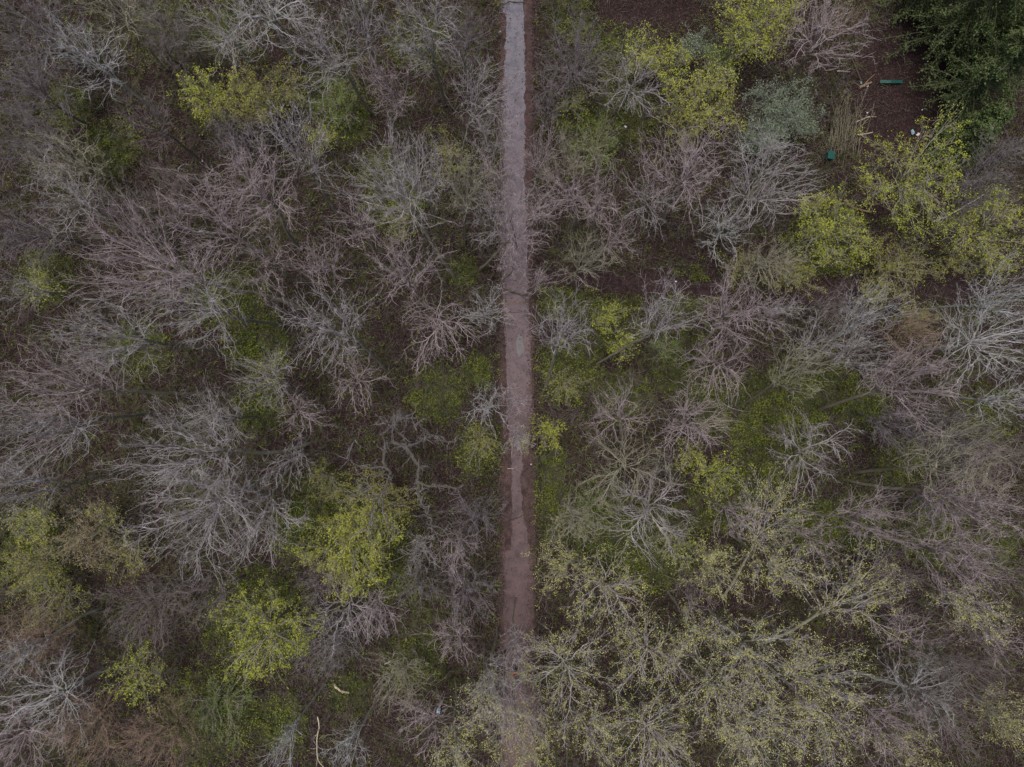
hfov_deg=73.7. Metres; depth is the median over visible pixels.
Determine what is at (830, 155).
litter bin
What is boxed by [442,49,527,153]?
bare tree
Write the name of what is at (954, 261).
leafy bush
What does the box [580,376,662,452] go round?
bare tree
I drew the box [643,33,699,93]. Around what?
leafy bush
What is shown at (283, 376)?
leafing tree
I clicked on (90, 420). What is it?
bare tree
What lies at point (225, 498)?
bare tree
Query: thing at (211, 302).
bare tree
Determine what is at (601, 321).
leafy bush
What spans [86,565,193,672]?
bare tree
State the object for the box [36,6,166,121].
bare tree
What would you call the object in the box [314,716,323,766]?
fallen branch
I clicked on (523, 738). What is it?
budding tree
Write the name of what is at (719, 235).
bare tree
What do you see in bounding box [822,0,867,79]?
bare tree
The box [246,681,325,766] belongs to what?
bare tree
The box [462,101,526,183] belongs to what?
bare tree
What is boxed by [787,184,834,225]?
leafy bush
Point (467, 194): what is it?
bare tree
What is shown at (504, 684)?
bare tree
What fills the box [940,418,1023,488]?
bare tree
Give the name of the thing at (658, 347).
leafy bush
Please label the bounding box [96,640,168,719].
leafing tree
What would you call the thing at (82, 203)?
bare tree
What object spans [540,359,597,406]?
leafy bush
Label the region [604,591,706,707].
budding tree
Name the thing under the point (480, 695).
budding tree
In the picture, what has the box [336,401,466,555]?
dead tree
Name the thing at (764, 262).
bare tree
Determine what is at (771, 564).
budding tree
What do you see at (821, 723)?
budding tree
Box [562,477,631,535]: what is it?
leafy bush
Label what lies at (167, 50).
bare tree
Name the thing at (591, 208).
bare tree
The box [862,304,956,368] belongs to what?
bare tree
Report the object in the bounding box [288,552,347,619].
bare tree
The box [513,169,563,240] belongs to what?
bare tree
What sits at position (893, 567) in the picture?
bare tree
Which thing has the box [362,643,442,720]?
bare tree
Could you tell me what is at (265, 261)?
bare tree
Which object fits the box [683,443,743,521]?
leafy bush
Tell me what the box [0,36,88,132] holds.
bare tree
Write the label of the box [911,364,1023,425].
bare tree
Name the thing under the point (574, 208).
bare tree
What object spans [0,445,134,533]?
bare tree
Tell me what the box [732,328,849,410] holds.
bare tree
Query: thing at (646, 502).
bare tree
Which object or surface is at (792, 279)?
leafy bush
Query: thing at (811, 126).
grey green bush
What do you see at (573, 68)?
bare tree
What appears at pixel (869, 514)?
bare tree
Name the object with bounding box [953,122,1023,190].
bare tree
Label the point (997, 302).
bare tree
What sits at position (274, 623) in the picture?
leafing tree
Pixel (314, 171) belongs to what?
bare tree
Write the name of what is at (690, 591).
bare tree
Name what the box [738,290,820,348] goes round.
bare tree
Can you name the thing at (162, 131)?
bare tree
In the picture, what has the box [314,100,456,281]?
bare tree
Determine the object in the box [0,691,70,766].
bare tree
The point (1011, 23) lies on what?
conifer
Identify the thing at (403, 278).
bare tree
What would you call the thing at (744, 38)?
leafy bush
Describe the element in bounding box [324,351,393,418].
bare tree
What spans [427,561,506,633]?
bare tree
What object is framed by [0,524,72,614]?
leafy bush
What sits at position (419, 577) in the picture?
bare tree
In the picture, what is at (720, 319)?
bare tree
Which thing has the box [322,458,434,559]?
leafy bush
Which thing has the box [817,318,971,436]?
bare tree
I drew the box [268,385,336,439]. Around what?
bare tree
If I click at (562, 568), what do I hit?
budding tree
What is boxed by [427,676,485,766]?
budding tree
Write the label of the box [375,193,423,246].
leafy bush
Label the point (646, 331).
bare tree
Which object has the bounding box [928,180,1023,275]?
leafing tree
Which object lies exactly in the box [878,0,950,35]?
conifer
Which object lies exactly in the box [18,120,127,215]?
bare tree
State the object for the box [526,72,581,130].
bare tree
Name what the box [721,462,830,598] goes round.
budding tree
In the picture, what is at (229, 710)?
leafy bush
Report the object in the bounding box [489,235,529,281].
bare tree
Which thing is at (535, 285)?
bare tree
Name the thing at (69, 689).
bare tree
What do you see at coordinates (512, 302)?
fallen branch
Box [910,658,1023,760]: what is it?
budding tree
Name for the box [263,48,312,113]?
leafy bush
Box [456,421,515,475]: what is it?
leafy bush
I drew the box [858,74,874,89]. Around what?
fallen branch
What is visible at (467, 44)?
bare tree
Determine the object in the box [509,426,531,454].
leafy bush
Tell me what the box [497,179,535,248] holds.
bare tree
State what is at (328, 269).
bare tree
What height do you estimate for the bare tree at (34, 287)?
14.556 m
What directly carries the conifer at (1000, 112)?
on the ground
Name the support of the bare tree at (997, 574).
on the ground
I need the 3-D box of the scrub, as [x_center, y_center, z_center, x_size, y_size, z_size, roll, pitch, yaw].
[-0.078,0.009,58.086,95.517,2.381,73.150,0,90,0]
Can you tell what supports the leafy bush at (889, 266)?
on the ground
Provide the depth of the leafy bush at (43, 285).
56.20 m
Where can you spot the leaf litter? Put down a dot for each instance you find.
(500, 420)
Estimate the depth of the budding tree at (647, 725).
50.60 m
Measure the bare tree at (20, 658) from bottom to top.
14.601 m
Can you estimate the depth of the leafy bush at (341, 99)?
56.14 m
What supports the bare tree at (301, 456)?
on the ground
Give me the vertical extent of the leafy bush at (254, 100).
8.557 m
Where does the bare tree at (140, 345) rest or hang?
on the ground
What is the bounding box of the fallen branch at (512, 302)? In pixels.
[499,301,527,305]
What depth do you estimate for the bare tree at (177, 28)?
52.67 m
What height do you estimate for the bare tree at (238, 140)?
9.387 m
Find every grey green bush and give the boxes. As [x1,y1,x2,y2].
[674,22,721,64]
[730,101,789,171]
[739,72,821,150]
[779,82,829,142]
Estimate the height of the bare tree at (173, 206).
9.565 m
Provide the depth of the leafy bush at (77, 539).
55.17 m
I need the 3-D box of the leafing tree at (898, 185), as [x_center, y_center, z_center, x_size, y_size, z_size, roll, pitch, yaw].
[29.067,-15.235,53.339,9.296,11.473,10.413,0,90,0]
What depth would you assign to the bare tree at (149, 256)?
44.01 m
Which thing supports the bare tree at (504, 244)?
on the ground
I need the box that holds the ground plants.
[0,0,1023,766]
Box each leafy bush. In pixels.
[0,489,72,549]
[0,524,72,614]
[17,258,68,302]
[21,565,91,633]
[33,497,130,571]
[81,490,128,541]
[92,519,162,583]
[166,61,244,135]
[174,668,260,752]
[212,53,290,130]
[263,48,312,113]
[283,499,406,608]
[298,67,362,133]
[299,114,348,164]
[299,457,348,507]
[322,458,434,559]
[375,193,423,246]
[423,124,490,198]
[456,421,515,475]
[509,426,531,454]
[525,414,568,461]
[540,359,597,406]
[558,84,596,121]
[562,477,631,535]
[563,109,627,177]
[586,289,638,345]
[603,319,643,368]
[618,20,673,78]
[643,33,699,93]
[644,323,683,362]
[649,95,718,158]
[649,519,709,582]
[662,43,747,144]
[670,436,709,472]
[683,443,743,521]
[688,37,740,85]
[707,0,812,65]
[713,238,772,294]
[761,249,825,301]
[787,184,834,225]
[793,181,883,278]
[854,269,905,313]
[856,223,947,308]
[884,288,950,337]
[924,205,973,244]
[932,236,987,284]
[971,230,1023,287]
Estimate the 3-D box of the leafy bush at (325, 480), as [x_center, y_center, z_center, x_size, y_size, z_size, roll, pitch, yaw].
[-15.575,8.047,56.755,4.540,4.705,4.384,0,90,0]
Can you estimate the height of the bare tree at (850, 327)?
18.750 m
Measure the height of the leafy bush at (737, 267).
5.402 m
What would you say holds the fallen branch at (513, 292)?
on the path
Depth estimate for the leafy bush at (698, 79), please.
53.71 m
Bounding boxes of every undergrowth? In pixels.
[0,0,1023,766]
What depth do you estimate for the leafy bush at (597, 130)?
56.11 m
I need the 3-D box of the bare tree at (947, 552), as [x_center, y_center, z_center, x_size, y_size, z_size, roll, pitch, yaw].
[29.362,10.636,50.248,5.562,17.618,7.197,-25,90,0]
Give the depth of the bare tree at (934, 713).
47.85 m
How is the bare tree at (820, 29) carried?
on the ground
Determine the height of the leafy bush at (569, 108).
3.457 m
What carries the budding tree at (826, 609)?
on the ground
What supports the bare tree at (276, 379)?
on the ground
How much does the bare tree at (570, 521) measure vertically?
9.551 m
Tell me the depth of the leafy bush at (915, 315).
56.21 m
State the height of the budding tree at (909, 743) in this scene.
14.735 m
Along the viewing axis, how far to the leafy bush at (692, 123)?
55.27 m
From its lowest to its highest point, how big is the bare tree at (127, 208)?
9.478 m
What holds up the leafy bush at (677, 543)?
on the ground
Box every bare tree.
[0,0,95,97]
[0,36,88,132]
[0,95,91,188]
[0,190,87,273]
[0,268,104,325]
[0,321,209,430]
[0,383,160,483]
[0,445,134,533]
[0,597,84,688]
[0,607,100,688]
[0,636,111,758]
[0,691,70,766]
[16,145,146,253]
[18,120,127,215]
[27,677,130,766]
[30,284,218,388]
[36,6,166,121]
[57,186,304,314]
[74,0,166,70]
[74,166,167,254]
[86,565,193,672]
[90,372,310,527]
[98,684,202,766]
[102,84,203,163]
[108,425,284,591]
[116,0,207,67]
[123,154,216,234]
[131,238,284,368]
[134,12,203,85]
[144,163,324,288]
[161,566,246,634]
[171,0,261,77]
[173,376,259,443]
[191,111,307,250]
[201,99,277,174]
[206,461,312,574]
[218,0,321,63]
[221,339,304,418]
[223,214,307,299]
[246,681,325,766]
[253,88,345,226]
[254,431,327,495]
[265,272,387,378]
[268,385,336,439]
[274,1,374,115]
[281,222,354,299]
[285,606,369,689]
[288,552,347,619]
[309,685,381,766]
[311,570,388,660]
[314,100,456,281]
[318,187,381,253]
[320,0,400,98]
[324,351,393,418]
[346,566,413,648]
[353,41,429,154]
[359,216,457,314]
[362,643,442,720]
[374,0,465,106]
[384,133,457,240]
[384,688,465,766]
[389,517,443,572]
[390,553,448,613]
[398,270,491,377]
[412,602,481,664]
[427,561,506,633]
[429,520,482,592]
[433,492,508,553]
[435,0,500,72]
[438,128,518,243]
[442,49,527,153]
[454,276,513,335]
[454,627,530,720]
[456,180,517,248]
[457,378,514,438]
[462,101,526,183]
[469,650,542,750]
[477,144,525,213]
[478,182,559,270]
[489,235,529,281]
[490,381,534,421]
[491,597,530,672]
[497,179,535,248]
[502,420,536,455]
[502,644,553,754]
[509,115,568,201]
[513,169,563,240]
[520,151,599,228]
[520,261,569,298]
[520,280,602,393]
[521,0,628,107]
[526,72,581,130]
[537,112,602,204]
[545,477,601,548]
[549,214,621,289]
[561,153,627,243]
[573,422,695,515]
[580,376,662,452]
[586,449,698,569]
[587,32,673,122]
[589,210,642,264]
[596,266,722,364]
[615,169,684,237]
[627,110,751,233]
[651,368,744,471]
[661,557,722,629]
[676,333,755,418]
[692,195,753,267]
[693,255,789,358]
[695,481,768,550]
[706,114,829,237]
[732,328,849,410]
[733,224,813,301]
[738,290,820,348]
[754,505,848,568]
[764,404,866,507]
[778,0,880,91]
[778,298,852,373]
[783,276,921,374]
[786,474,937,551]
[795,271,875,334]
[796,305,907,378]
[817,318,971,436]
[819,665,936,766]
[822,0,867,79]
[845,449,1023,560]
[848,504,1018,608]
[850,541,930,603]
[851,409,1023,522]
[855,397,939,471]
[855,646,994,764]
[859,633,968,744]
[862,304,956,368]
[869,596,957,686]
[871,607,1020,717]
[892,480,972,534]
[900,396,997,471]
[905,539,1023,613]
[910,248,1023,330]
[910,598,1023,678]
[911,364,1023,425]
[920,267,1023,393]
[934,153,1022,227]
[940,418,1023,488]
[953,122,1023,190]
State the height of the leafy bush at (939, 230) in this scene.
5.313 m
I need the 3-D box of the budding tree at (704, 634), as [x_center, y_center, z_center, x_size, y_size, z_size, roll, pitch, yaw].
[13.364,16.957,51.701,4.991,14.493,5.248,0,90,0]
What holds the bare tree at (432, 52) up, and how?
on the ground
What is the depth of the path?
58.98 m
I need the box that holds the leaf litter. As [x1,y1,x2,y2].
[0,0,1023,766]
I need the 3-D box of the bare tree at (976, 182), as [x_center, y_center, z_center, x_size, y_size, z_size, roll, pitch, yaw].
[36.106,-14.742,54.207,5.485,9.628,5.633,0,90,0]
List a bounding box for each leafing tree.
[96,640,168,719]
[205,573,332,689]
[257,351,298,392]
[850,102,971,245]
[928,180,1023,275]
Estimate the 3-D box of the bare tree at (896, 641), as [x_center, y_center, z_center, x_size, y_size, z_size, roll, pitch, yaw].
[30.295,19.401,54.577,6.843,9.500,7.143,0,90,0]
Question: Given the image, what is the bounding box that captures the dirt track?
[520,448,531,549]
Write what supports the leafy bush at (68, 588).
on the ground
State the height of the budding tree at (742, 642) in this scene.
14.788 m
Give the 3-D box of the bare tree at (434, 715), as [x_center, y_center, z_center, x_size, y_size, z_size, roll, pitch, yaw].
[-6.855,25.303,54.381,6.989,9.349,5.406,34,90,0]
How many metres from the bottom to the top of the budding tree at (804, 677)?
15.352 m
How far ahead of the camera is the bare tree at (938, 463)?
45.79 m
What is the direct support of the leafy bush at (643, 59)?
on the ground
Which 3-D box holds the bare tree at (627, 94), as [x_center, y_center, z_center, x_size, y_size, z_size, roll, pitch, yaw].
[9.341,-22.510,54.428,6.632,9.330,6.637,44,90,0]
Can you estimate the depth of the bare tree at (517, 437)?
47.42 m
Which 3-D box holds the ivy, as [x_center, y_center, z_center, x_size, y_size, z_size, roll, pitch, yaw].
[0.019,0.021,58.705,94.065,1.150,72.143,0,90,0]
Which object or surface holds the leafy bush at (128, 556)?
on the ground
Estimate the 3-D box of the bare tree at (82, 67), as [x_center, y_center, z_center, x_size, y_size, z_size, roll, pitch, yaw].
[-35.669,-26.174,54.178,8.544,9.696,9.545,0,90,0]
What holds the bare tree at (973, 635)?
on the ground
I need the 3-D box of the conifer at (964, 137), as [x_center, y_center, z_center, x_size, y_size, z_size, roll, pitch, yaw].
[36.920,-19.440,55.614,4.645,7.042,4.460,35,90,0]
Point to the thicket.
(846, 132)
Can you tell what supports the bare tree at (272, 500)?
on the ground
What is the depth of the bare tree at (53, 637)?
52.01 m
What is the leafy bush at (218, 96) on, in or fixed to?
on the ground
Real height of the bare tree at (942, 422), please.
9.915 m
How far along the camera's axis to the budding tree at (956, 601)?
47.48 m
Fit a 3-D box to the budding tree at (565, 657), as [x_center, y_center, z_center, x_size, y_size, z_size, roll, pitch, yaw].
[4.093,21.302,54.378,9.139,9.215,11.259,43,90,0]
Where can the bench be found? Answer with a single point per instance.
(891, 81)
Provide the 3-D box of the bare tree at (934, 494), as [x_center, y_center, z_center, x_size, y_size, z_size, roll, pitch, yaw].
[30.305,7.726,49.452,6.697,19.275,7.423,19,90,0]
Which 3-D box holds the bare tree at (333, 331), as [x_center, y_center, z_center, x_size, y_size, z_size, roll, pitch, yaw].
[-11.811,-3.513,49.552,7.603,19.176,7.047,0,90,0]
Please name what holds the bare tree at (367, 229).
on the ground
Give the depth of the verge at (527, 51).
58.99 m
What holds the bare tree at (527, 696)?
on the ground
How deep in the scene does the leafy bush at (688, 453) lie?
56.11 m
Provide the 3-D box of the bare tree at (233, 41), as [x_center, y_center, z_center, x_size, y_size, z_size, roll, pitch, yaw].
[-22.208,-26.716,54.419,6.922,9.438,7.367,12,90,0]
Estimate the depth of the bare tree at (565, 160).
47.73 m
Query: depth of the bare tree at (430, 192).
44.34 m
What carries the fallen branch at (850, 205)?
on the ground
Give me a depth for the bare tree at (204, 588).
52.27 m
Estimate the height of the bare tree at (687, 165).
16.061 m
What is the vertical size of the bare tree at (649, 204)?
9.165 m
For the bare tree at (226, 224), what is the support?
on the ground
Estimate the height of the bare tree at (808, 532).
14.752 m
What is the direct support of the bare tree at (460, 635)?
on the ground
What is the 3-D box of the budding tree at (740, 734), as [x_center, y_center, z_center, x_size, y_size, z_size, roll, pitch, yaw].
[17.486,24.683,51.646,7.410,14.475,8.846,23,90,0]
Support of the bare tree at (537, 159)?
on the ground
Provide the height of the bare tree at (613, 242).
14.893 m
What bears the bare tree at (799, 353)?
on the ground
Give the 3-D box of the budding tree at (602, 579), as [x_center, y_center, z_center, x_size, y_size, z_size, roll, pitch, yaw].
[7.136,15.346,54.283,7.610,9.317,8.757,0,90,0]
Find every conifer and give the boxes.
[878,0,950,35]
[878,0,1023,79]
[905,24,1023,136]
[917,118,1002,186]
[932,0,1023,98]
[932,99,1016,160]
[957,0,1018,34]
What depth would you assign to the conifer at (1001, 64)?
53.71 m
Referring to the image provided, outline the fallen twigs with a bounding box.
[0,0,1023,766]
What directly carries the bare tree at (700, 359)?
on the ground
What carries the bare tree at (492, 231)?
on the ground
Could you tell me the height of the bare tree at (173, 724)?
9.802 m
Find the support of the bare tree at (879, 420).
on the ground
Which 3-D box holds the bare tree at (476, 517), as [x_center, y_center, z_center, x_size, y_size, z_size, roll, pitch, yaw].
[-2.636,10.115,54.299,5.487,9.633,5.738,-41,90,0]
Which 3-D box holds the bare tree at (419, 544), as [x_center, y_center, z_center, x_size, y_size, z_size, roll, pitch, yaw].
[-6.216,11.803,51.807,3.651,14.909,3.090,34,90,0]
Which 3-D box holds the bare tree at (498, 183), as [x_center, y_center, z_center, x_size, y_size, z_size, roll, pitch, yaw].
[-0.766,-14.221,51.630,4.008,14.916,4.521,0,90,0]
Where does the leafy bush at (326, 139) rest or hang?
on the ground
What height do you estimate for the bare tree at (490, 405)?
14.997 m
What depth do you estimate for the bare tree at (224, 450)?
43.99 m
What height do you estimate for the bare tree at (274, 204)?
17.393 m
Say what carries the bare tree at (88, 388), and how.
on the ground
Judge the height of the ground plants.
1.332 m
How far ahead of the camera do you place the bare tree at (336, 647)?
52.07 m
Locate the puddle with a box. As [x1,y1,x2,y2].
[516,334,523,356]
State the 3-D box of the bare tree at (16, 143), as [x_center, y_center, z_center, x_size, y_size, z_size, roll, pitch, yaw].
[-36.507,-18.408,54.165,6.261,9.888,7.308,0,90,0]
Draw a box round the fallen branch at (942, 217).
[932,197,979,221]
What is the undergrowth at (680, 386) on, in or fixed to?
on the ground
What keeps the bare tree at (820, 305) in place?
on the ground
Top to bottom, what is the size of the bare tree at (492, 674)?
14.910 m
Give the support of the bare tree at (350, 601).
on the ground
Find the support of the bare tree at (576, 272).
on the ground
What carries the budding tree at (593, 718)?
on the ground
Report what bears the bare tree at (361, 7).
on the ground
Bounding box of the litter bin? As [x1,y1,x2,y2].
[824,150,834,160]
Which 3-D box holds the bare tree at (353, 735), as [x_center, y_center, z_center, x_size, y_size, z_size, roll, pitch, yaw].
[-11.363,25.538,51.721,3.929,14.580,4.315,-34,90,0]
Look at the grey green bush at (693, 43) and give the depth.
55.06 m
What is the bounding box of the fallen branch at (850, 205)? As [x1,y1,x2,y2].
[844,198,870,212]
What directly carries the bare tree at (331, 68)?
on the ground
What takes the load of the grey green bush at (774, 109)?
on the ground
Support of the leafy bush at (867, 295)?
on the ground
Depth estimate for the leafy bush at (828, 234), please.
53.75 m
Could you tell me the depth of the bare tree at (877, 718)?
47.91 m
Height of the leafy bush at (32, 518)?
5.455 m
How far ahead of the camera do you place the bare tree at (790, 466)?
52.08 m
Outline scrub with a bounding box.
[0,0,1023,766]
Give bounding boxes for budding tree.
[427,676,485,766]
[449,643,518,745]
[477,675,565,766]
[487,603,620,751]
[522,516,597,606]
[552,690,636,766]
[560,528,653,643]
[592,670,712,766]
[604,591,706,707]
[666,537,754,615]
[667,591,740,669]
[669,634,758,743]
[699,606,825,716]
[709,625,887,738]
[710,663,832,766]
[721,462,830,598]
[727,526,829,613]
[759,518,921,646]
[762,660,882,766]
[848,685,951,766]
[883,564,1023,657]
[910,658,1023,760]
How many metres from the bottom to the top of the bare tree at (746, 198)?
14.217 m
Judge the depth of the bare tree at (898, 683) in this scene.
51.98 m
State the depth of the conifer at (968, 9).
53.95 m
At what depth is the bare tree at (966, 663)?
47.59 m
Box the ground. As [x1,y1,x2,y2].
[0,0,1023,766]
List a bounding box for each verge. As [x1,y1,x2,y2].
[497,0,537,765]
[501,444,512,549]
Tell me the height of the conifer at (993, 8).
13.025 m
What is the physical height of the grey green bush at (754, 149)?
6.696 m
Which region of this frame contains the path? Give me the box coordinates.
[500,0,536,766]
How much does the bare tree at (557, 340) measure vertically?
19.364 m
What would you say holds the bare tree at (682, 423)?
on the ground
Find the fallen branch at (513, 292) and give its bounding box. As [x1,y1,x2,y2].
[499,287,530,302]
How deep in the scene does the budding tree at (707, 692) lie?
47.42 m
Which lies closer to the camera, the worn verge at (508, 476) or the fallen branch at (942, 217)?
the fallen branch at (942, 217)
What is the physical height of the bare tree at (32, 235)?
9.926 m
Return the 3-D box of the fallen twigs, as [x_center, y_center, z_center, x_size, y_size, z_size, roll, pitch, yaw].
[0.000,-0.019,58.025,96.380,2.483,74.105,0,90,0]
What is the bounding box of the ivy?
[0,0,1023,766]
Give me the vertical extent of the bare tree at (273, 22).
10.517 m
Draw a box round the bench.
[879,80,902,84]
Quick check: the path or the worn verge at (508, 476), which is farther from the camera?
the worn verge at (508, 476)
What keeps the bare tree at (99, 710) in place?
on the ground
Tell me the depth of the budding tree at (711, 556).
47.41 m
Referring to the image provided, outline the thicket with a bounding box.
[829,80,873,168]
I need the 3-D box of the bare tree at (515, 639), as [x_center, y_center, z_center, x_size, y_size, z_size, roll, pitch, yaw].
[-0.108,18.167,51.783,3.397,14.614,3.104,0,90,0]
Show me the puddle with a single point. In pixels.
(519, 345)
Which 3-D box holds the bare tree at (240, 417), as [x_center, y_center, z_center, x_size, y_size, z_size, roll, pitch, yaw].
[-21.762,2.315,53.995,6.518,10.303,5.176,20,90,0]
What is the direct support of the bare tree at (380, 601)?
on the ground
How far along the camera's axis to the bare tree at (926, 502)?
52.70 m
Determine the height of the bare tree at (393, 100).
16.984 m
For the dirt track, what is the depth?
58.99 m
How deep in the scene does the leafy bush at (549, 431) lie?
56.01 m
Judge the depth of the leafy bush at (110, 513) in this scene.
56.04 m
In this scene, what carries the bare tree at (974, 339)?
on the ground
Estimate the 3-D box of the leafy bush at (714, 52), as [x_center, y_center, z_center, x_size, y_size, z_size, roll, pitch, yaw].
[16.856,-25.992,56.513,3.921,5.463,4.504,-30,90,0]
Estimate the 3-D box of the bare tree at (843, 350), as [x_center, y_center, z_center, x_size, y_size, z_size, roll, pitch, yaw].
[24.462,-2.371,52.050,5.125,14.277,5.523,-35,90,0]
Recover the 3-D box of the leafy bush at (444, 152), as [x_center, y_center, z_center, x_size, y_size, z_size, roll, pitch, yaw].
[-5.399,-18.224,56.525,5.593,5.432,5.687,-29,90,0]
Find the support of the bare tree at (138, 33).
on the ground
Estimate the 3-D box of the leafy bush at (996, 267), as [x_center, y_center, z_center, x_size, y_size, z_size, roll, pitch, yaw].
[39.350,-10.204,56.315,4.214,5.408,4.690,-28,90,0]
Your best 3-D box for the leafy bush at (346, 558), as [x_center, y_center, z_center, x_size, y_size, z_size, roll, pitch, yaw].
[-12.651,12.907,54.613,9.646,9.168,8.502,0,90,0]
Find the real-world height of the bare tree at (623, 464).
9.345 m
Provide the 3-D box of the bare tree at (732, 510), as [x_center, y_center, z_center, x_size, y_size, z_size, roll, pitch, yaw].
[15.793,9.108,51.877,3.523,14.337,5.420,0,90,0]
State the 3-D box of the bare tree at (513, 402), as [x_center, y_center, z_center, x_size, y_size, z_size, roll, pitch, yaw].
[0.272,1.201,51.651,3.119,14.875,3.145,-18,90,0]
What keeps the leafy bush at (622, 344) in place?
on the ground
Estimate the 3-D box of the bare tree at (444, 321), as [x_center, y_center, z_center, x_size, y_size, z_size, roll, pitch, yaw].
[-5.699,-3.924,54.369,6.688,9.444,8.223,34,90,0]
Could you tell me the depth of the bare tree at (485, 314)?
48.73 m
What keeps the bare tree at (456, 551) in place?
on the ground

